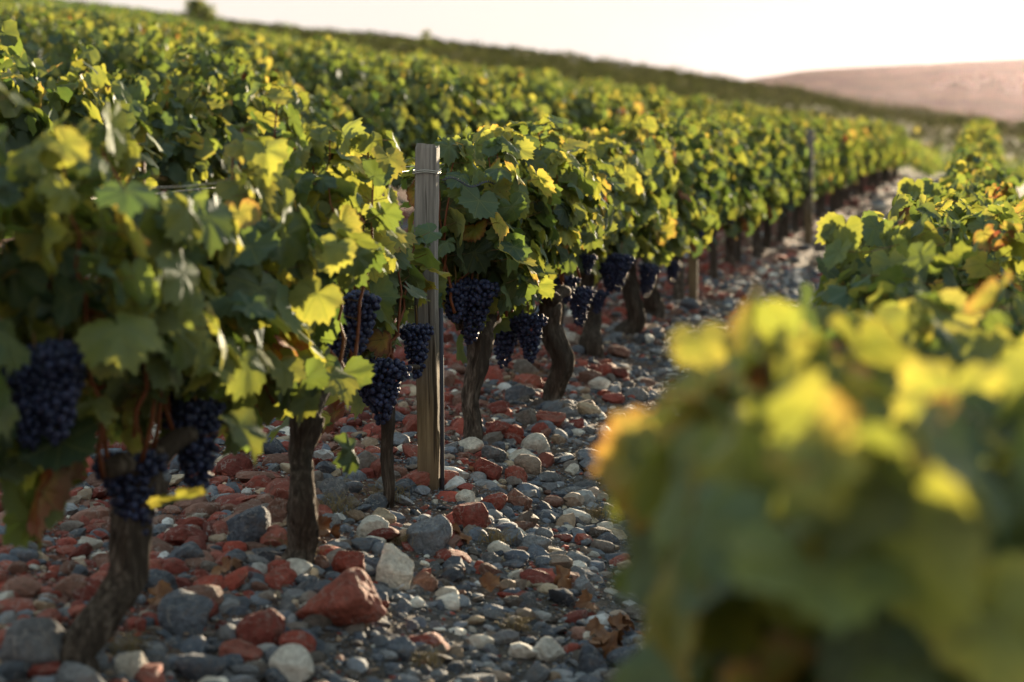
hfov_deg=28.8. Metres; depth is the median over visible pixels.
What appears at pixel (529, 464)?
cream rock
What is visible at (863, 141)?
grape vine
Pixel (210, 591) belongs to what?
red rock
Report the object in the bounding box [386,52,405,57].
grape vine
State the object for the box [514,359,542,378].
grey rock
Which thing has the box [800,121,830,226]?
grape vine
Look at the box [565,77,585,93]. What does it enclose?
grape vine
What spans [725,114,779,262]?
grape vine
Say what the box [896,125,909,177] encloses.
grape vine
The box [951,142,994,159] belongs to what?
grape vine
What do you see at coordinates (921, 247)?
grape vine
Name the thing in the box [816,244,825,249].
grey rock
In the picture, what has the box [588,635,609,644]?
fallen leaf
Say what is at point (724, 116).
grape vine
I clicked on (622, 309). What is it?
red rock
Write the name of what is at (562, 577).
fallen leaf
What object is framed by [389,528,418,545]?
grass tuft
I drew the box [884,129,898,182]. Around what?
grape vine
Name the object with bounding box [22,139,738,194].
trellis wire
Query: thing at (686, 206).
grape vine
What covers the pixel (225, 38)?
grape vine
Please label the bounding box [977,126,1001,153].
grape vine
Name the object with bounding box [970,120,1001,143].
grape vine
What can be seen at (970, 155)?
grape vine
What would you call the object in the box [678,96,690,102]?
grape vine
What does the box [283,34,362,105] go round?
grape vine
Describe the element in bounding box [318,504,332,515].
red rock
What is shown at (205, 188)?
trellis wire
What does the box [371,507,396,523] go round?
cream rock
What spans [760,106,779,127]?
grape vine
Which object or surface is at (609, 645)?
fallen leaf
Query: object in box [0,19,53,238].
grape vine
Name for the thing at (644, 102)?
grape vine
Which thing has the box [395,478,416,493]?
grey rock
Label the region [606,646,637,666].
grey rock
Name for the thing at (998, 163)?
grape vine
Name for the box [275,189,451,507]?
grape vine
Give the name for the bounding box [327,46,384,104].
grape vine
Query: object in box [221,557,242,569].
fallen leaf
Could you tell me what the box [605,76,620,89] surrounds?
grape vine
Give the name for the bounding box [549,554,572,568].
cream rock
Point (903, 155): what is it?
grape vine
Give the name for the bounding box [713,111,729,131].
grape vine
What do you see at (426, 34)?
tree
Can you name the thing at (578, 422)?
red rock
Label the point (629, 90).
grape vine
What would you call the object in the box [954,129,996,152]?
grape vine
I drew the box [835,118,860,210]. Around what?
grape vine
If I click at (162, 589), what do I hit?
fallen leaf
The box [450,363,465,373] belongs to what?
red rock
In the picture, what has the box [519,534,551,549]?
grey rock
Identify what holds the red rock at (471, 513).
on the ground
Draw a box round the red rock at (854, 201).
[850,199,859,203]
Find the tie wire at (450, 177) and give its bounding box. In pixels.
[441,176,495,186]
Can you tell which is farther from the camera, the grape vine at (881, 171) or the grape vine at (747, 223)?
the grape vine at (881, 171)
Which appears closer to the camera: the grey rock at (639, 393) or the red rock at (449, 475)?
the red rock at (449, 475)
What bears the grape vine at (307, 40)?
on the ground
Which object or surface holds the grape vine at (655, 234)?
on the ground
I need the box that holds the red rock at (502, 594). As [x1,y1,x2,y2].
[497,590,525,597]
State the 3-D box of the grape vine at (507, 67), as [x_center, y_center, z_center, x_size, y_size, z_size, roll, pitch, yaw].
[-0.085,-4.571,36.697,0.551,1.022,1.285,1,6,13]
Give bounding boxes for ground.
[0,21,1023,681]
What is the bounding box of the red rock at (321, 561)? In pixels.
[314,555,329,568]
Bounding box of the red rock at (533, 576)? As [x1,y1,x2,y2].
[520,569,553,583]
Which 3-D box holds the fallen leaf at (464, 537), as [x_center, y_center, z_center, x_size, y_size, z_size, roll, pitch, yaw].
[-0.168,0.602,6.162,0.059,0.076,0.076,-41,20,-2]
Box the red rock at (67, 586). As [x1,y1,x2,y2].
[54,574,86,600]
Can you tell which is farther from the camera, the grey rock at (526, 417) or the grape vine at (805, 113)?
the grape vine at (805, 113)
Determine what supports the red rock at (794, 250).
on the ground
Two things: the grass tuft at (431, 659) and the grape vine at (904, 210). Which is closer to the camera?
the grass tuft at (431, 659)
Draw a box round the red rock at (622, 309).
[611,307,626,315]
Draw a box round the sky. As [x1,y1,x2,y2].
[71,0,1023,80]
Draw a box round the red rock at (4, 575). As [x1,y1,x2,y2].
[0,568,9,582]
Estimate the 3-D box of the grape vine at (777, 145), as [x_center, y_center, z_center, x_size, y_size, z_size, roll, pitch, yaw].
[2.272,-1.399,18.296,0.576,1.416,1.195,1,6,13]
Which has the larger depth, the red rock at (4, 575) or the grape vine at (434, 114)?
the grape vine at (434, 114)
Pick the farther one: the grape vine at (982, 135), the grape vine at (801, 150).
the grape vine at (982, 135)
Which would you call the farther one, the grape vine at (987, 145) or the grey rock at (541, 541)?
the grape vine at (987, 145)
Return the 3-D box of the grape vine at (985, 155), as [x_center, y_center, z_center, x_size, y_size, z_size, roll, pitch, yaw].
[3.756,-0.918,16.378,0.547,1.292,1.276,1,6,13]
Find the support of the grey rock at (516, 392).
on the ground
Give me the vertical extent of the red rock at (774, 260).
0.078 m
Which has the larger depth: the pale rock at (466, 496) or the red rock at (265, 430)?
the red rock at (265, 430)
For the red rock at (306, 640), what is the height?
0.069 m
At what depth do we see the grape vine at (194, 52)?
16.22 m
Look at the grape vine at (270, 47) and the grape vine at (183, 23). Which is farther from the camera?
the grape vine at (183, 23)
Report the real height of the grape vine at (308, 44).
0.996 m
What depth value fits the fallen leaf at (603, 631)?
5.37 m
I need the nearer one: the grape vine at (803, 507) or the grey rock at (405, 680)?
the grape vine at (803, 507)
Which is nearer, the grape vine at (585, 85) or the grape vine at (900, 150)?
the grape vine at (585, 85)
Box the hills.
[746,58,1023,126]
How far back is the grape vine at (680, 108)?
27.29 m
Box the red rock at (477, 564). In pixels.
[474,560,483,573]
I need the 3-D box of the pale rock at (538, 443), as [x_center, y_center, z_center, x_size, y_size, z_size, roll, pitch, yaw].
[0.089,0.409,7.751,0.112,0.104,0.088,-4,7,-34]
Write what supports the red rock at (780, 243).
on the ground
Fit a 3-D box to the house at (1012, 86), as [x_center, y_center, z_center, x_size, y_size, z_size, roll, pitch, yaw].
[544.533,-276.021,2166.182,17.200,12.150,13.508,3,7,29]
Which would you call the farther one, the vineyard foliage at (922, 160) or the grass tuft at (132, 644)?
the vineyard foliage at (922, 160)
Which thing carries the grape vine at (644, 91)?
on the ground
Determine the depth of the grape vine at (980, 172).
13.10 m
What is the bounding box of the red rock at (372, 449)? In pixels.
[365,445,379,452]
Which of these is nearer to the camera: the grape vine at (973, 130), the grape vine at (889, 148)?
the grape vine at (973, 130)
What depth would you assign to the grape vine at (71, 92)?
9.18 m
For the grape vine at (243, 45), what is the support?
on the ground
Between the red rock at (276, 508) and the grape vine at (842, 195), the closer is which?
the red rock at (276, 508)
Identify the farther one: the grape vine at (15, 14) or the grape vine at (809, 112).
the grape vine at (809, 112)
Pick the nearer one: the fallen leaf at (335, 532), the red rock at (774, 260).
the fallen leaf at (335, 532)
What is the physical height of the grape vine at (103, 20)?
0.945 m
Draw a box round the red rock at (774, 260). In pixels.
[763,256,777,263]
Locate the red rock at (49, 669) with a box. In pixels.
[27,661,60,677]
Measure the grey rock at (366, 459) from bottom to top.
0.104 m
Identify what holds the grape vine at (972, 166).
on the ground
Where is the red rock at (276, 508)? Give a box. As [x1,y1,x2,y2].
[266,497,287,524]
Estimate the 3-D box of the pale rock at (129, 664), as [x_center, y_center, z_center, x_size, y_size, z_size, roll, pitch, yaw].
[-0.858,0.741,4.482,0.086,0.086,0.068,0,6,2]
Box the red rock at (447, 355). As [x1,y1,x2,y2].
[444,353,452,357]
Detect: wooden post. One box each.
[412,143,440,489]
[688,251,697,298]
[804,129,813,244]
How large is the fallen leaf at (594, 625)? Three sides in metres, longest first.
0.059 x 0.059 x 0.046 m
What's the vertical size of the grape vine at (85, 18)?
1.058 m
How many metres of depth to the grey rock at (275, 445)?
7.02 m
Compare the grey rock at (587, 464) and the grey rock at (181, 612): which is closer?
the grey rock at (181, 612)
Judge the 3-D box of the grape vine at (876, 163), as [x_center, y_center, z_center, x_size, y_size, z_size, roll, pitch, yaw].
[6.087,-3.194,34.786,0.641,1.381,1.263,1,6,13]
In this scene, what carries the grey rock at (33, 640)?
on the ground
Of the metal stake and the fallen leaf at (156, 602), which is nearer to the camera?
the fallen leaf at (156, 602)
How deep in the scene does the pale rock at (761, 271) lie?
16.77 m
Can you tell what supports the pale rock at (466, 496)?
on the ground
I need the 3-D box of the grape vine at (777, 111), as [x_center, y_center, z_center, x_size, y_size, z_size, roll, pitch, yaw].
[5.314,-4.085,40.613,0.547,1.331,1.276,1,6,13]
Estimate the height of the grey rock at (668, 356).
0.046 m
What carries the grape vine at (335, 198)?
on the ground
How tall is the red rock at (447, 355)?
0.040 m
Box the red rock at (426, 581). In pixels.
[413,571,437,591]
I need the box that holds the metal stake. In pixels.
[439,308,444,490]
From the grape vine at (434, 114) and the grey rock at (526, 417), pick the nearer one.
the grey rock at (526, 417)
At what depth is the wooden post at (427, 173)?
6.77 m
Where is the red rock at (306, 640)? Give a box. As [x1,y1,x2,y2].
[278,630,315,652]
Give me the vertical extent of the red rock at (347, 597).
0.191 m
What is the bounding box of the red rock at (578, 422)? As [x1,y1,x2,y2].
[568,418,583,427]
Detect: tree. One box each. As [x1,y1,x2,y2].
[181,0,221,17]
[417,28,435,44]
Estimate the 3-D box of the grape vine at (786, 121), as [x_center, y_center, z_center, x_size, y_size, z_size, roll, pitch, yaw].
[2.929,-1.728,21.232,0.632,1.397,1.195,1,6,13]
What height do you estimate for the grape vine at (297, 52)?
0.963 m
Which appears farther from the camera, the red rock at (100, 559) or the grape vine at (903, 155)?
the grape vine at (903, 155)
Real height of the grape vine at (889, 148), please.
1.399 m
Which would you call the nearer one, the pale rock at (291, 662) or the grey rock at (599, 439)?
the pale rock at (291, 662)
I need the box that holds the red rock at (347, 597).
[295,567,386,626]
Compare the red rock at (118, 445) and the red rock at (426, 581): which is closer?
the red rock at (426, 581)
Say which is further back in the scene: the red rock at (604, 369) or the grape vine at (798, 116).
the grape vine at (798, 116)
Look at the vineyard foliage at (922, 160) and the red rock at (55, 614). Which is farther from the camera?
the vineyard foliage at (922, 160)
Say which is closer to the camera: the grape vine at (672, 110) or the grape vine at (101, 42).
the grape vine at (101, 42)
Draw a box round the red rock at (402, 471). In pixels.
[394,465,406,477]
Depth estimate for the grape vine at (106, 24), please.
19.53 m
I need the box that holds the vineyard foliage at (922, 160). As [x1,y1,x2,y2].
[0,0,1023,177]
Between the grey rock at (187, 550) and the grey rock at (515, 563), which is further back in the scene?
the grey rock at (515, 563)
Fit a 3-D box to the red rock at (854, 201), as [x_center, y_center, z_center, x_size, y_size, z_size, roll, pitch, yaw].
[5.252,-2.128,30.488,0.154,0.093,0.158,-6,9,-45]
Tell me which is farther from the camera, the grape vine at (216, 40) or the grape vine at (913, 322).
the grape vine at (216, 40)
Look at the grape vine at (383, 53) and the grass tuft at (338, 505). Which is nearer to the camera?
the grass tuft at (338, 505)
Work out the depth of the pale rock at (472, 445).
7.55 m
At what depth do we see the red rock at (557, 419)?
8.21 m
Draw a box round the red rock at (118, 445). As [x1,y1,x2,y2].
[108,442,125,450]
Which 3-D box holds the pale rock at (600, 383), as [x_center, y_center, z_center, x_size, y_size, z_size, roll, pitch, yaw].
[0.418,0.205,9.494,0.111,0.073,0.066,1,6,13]
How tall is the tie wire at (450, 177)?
0.048 m
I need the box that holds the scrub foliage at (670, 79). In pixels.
[54,0,1023,165]
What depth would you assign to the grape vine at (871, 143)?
33.11 m
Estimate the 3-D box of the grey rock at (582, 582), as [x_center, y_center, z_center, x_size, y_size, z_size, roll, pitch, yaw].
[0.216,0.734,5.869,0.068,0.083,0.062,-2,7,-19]
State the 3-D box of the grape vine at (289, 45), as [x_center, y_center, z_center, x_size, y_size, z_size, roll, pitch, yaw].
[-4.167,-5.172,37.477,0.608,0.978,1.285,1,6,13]
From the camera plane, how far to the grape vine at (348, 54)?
27.12 m
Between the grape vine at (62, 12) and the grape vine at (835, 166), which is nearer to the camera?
the grape vine at (835, 166)
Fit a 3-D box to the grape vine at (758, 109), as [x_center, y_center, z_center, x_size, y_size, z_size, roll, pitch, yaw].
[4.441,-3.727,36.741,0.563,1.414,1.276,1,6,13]
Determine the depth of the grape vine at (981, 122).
35.46 m
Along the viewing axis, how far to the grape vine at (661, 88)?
40.13 m
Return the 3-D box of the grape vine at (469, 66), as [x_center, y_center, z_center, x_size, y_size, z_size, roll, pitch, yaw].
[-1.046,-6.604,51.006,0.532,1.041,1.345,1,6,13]
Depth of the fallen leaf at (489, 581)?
5.67 m
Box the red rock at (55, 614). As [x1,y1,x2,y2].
[36,608,62,623]
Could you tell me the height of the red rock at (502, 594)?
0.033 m
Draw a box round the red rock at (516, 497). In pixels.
[507,488,532,510]
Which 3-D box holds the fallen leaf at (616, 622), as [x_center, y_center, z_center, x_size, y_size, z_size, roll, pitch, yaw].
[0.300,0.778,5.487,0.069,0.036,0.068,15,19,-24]
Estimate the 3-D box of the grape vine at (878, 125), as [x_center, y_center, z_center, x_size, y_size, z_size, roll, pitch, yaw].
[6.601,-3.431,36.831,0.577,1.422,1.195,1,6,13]
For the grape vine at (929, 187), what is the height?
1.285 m
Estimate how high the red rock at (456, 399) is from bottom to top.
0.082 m
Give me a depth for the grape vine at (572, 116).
20.23 m
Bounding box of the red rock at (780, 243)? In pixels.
[773,241,786,246]
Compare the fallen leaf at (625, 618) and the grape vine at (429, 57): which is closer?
the fallen leaf at (625, 618)
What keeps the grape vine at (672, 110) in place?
on the ground
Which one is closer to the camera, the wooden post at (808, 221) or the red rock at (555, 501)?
the red rock at (555, 501)
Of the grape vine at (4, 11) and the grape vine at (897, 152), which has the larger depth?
the grape vine at (897, 152)
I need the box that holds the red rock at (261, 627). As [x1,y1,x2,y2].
[236,608,284,645]
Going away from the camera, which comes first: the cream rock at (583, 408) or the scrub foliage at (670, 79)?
the cream rock at (583, 408)
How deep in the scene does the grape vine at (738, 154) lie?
15.44 m
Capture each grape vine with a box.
[0,2,43,83]
[0,4,31,19]
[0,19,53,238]
[0,28,61,93]
[0,43,158,207]
[0,82,34,441]
[0,100,324,673]
[13,12,41,44]
[19,6,88,67]
[23,0,59,20]
[35,9,85,30]
[36,11,141,88]
[58,9,89,19]
[73,10,94,27]
[73,22,119,53]
[77,11,112,25]
[81,69,232,204]
[84,18,112,32]
[95,9,119,24]
[104,19,204,100]
[109,22,150,43]
[111,14,149,33]
[133,11,150,31]
[138,27,206,77]
[147,26,229,85]
[148,17,171,39]
[159,20,195,33]
[163,45,285,195]
[167,31,207,43]
[183,82,406,563]
[193,32,222,77]
[205,25,234,39]
[208,32,285,84]
[215,67,347,175]
[217,36,228,40]
[226,28,250,37]
[235,30,268,46]
[246,39,286,72]
[256,63,312,89]
[257,29,285,45]
[271,45,306,81]
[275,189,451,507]
[281,39,296,45]
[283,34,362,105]
[284,41,299,49]
[297,42,324,49]
[298,39,311,47]
[299,42,326,76]
[301,93,382,167]
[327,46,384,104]
[327,81,427,207]
[331,37,356,54]
[342,54,400,109]
[343,52,354,65]
[358,46,381,62]
[363,54,387,79]
[376,50,399,66]
[379,55,416,114]
[384,72,470,183]
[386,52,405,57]
[391,124,563,452]
[401,50,438,90]
[414,49,446,72]
[422,55,473,93]
[427,65,503,140]
[438,57,457,68]
[451,61,466,73]
[465,63,476,70]
[476,83,519,140]
[478,71,509,99]
[480,64,497,74]
[491,80,515,109]
[493,64,504,75]
[494,67,538,97]
[496,113,626,400]
[498,64,513,75]
[498,82,550,140]
[522,67,532,76]
[526,68,557,98]
[532,120,626,374]
[534,95,578,142]
[535,71,565,96]
[541,86,587,137]
[549,67,568,87]
[555,85,571,96]
[562,126,660,357]
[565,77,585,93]
[569,86,614,132]
[579,83,602,103]
[581,78,598,88]
[589,116,678,333]
[589,283,1023,681]
[594,80,614,104]
[597,89,642,125]
[599,77,625,95]
[599,102,626,133]
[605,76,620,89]
[618,86,642,99]
[621,92,659,123]
[627,99,647,120]
[636,95,703,318]
[637,84,662,100]
[637,111,726,300]
[638,269,1023,623]
[643,93,676,125]
[655,84,676,107]
[666,97,696,116]
[667,106,675,118]
[669,116,736,285]
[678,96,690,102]
[680,100,704,127]
[686,93,718,120]
[698,116,754,279]
[699,93,711,109]
[713,103,723,115]
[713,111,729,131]
[718,121,771,269]
[720,111,731,129]
[721,109,736,120]
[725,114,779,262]
[726,99,755,123]
[730,111,792,257]
[747,102,766,118]
[754,104,775,128]
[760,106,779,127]
[761,127,799,248]
[772,107,792,123]
[772,108,782,127]
[772,114,818,237]
[775,124,811,242]
[791,131,825,232]
[792,111,805,121]
[795,111,810,122]
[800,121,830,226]
[801,108,814,119]
[802,120,841,217]
[808,119,837,197]
[811,210,1023,332]
[813,274,1023,350]
[816,117,848,214]
[824,120,856,212]
[834,119,863,204]
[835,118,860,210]
[840,128,861,207]
[844,118,867,192]
[847,118,878,174]
[852,119,876,196]
[852,123,872,194]
[854,116,879,195]
[857,194,1022,300]
[865,118,885,174]
[866,122,886,191]
[871,126,890,185]
[875,119,893,187]
[878,121,892,186]
[879,121,895,182]
[883,122,898,182]
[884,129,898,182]
[888,126,902,180]
[888,129,902,180]
[891,124,907,179]
[895,129,908,178]
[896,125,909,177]
[896,177,1023,214]
[927,185,1023,224]
[934,196,1023,232]
[939,159,1019,202]
[941,152,991,176]
[945,160,992,179]
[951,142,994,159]
[952,136,1006,167]
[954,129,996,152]
[955,147,992,166]
[958,123,983,137]
[959,125,996,152]
[962,143,1010,171]
[964,121,999,140]
[965,179,998,203]
[967,167,1012,182]
[969,125,996,138]
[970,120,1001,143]
[971,166,1023,200]
[975,117,994,126]
[975,128,1003,158]
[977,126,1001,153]
[982,153,1008,177]
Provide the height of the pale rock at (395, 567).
0.167 m
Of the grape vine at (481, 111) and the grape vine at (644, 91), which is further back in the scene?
the grape vine at (644, 91)
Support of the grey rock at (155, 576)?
on the ground
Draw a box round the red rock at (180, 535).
[163,524,207,545]
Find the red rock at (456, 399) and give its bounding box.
[452,392,461,405]
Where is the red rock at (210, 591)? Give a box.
[184,584,223,605]
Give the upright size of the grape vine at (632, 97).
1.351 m
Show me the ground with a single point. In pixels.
(450, 619)
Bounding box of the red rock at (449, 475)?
[444,470,458,484]
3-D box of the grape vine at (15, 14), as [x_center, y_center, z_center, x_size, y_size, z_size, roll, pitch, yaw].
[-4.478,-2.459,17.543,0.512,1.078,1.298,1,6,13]
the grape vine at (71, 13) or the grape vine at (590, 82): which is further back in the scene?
the grape vine at (590, 82)
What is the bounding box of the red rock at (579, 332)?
[576,330,603,335]
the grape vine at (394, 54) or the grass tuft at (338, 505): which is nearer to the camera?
the grass tuft at (338, 505)
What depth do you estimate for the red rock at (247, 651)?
4.72 m
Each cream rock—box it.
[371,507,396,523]
[514,454,540,474]
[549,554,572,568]
[576,402,600,414]
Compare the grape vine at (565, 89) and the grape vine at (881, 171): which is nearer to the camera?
the grape vine at (565, 89)
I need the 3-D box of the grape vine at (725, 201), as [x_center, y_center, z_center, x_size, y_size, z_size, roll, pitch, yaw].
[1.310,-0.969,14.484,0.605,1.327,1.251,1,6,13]
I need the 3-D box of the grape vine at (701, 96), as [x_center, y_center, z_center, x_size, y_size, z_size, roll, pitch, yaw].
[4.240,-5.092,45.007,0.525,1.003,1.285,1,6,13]
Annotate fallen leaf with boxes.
[147,579,172,603]
[150,598,160,605]
[211,555,230,574]
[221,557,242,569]
[318,515,332,537]
[319,523,340,538]
[452,523,471,543]
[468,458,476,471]
[479,571,500,591]
[553,565,572,589]
[575,588,598,610]
[584,616,603,635]
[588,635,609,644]
[592,630,622,658]
[595,627,624,645]
[607,612,631,632]
[612,614,634,630]
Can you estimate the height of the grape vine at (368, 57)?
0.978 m
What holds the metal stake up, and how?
on the ground
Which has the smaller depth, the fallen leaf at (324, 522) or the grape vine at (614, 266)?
the fallen leaf at (324, 522)
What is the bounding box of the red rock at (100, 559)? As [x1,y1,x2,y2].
[94,553,108,569]
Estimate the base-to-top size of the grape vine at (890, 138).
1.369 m
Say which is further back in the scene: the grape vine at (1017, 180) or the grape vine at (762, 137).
the grape vine at (762, 137)
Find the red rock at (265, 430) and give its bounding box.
[262,427,269,434]
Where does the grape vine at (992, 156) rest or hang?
on the ground
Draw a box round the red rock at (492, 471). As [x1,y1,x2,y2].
[473,457,502,480]
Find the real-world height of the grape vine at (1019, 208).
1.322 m
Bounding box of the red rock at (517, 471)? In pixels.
[505,465,527,486]
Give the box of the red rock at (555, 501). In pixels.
[543,496,563,506]
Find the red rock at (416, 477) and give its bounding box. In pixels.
[396,469,429,485]
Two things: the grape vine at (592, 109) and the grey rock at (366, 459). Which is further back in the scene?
the grape vine at (592, 109)
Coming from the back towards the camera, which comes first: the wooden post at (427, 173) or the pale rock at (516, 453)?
the pale rock at (516, 453)
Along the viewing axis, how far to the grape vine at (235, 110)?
10.93 m
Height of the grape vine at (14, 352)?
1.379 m
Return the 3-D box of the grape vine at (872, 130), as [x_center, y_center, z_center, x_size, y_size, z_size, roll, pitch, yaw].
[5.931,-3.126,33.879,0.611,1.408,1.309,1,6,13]
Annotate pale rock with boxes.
[114,651,147,678]
[268,643,313,681]
[287,558,312,574]
[356,515,388,537]
[375,543,413,590]
[455,489,474,502]
[458,437,483,453]
[508,448,536,459]
[521,433,549,453]
[534,636,565,661]
[565,331,579,344]
[588,377,610,388]
[756,268,766,274]
[874,204,885,210]
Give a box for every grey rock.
[0,617,64,663]
[10,547,38,561]
[57,661,104,681]
[96,649,108,669]
[145,569,177,590]
[157,588,213,636]
[167,541,204,560]
[176,653,226,681]
[225,548,246,561]
[226,505,270,542]
[262,436,287,453]
[265,646,279,663]
[319,477,348,502]
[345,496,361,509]
[346,481,362,492]
[358,450,375,469]
[384,636,417,661]
[393,432,409,445]
[394,678,419,681]
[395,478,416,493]
[406,514,452,556]
[481,445,506,462]
[502,559,524,568]
[505,385,535,401]
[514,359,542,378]
[515,408,536,425]
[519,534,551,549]
[574,575,595,596]
[578,449,596,461]
[578,643,608,673]
[579,457,597,471]
[591,434,604,447]
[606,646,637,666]
[623,387,648,399]
[665,354,676,359]
[679,298,699,310]
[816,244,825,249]
[873,200,886,204]
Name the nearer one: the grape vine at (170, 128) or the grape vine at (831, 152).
the grape vine at (170, 128)
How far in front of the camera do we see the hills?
2286.79 m
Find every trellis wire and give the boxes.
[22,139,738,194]
[92,169,414,197]
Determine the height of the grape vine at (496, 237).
1.313 m
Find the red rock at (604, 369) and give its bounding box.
[594,363,614,375]
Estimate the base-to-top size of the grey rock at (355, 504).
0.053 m
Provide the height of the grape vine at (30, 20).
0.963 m
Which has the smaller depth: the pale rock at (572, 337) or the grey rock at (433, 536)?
the grey rock at (433, 536)
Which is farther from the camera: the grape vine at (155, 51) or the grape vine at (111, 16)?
the grape vine at (111, 16)
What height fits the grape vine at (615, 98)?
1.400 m
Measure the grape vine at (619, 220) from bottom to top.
1.313 m
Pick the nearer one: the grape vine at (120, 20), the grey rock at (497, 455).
the grey rock at (497, 455)
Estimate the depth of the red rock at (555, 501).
7.02 m
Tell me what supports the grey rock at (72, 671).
on the ground
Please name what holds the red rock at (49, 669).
on the ground
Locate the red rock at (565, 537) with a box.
[553,534,572,541]
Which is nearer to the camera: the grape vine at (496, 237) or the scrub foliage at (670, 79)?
the grape vine at (496, 237)
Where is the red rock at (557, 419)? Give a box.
[536,410,565,426]
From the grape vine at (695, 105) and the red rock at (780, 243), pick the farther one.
the grape vine at (695, 105)
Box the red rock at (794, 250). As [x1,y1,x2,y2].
[779,247,797,253]
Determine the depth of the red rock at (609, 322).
11.73 m
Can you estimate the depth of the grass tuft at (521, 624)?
5.37 m
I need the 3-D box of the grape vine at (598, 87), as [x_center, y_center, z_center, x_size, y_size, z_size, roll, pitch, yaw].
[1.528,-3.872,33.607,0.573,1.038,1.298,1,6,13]
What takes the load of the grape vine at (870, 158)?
on the ground
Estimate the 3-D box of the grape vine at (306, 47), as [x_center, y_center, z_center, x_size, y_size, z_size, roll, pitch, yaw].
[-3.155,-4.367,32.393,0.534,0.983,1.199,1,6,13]
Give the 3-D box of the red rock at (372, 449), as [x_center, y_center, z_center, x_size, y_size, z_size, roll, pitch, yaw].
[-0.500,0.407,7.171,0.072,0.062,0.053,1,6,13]
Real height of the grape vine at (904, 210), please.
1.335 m
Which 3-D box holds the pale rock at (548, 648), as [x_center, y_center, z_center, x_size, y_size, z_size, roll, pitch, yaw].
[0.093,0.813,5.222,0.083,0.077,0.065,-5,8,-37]
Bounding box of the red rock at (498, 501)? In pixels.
[480,492,507,510]
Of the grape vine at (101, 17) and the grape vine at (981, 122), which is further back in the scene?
the grape vine at (981, 122)
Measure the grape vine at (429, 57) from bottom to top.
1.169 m
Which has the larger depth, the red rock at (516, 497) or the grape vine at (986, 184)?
the grape vine at (986, 184)
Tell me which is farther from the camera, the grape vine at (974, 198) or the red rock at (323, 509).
the grape vine at (974, 198)
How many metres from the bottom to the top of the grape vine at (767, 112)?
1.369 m
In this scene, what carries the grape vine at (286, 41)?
on the ground
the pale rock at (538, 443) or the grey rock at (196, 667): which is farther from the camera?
the pale rock at (538, 443)
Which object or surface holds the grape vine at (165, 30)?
on the ground
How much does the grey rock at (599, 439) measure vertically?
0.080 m
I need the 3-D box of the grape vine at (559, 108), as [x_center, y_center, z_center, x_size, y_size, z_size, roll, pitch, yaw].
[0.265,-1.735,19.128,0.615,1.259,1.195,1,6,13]
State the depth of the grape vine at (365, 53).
34.98 m
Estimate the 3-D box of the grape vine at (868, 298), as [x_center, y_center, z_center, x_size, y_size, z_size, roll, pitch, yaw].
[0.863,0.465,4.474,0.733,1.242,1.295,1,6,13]
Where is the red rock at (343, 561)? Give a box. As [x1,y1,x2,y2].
[331,550,364,572]
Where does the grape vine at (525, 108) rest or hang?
on the ground
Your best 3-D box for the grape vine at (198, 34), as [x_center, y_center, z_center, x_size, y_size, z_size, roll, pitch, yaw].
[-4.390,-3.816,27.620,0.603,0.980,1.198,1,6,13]
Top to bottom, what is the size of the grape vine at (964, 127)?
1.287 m
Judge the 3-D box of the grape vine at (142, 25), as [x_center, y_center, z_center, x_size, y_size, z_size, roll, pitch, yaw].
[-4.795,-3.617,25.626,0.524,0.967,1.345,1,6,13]
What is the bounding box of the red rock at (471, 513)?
[452,502,491,530]
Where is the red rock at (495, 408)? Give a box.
[489,403,506,413]
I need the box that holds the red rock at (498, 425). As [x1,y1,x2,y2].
[486,420,508,434]
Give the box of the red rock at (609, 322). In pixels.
[602,319,612,325]
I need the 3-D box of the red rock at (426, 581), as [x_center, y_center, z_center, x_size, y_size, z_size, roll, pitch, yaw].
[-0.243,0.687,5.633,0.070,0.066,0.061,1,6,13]
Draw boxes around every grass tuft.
[105,627,162,655]
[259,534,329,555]
[318,488,367,515]
[358,476,419,501]
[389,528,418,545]
[402,642,449,668]
[462,525,528,544]
[492,609,534,631]
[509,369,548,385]
[576,501,613,518]
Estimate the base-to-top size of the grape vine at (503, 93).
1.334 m
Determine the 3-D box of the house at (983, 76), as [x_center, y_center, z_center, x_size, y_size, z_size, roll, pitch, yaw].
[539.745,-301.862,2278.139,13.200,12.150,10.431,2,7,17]
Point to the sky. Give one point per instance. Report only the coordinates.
(743, 39)
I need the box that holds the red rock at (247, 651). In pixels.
[218,639,262,662]

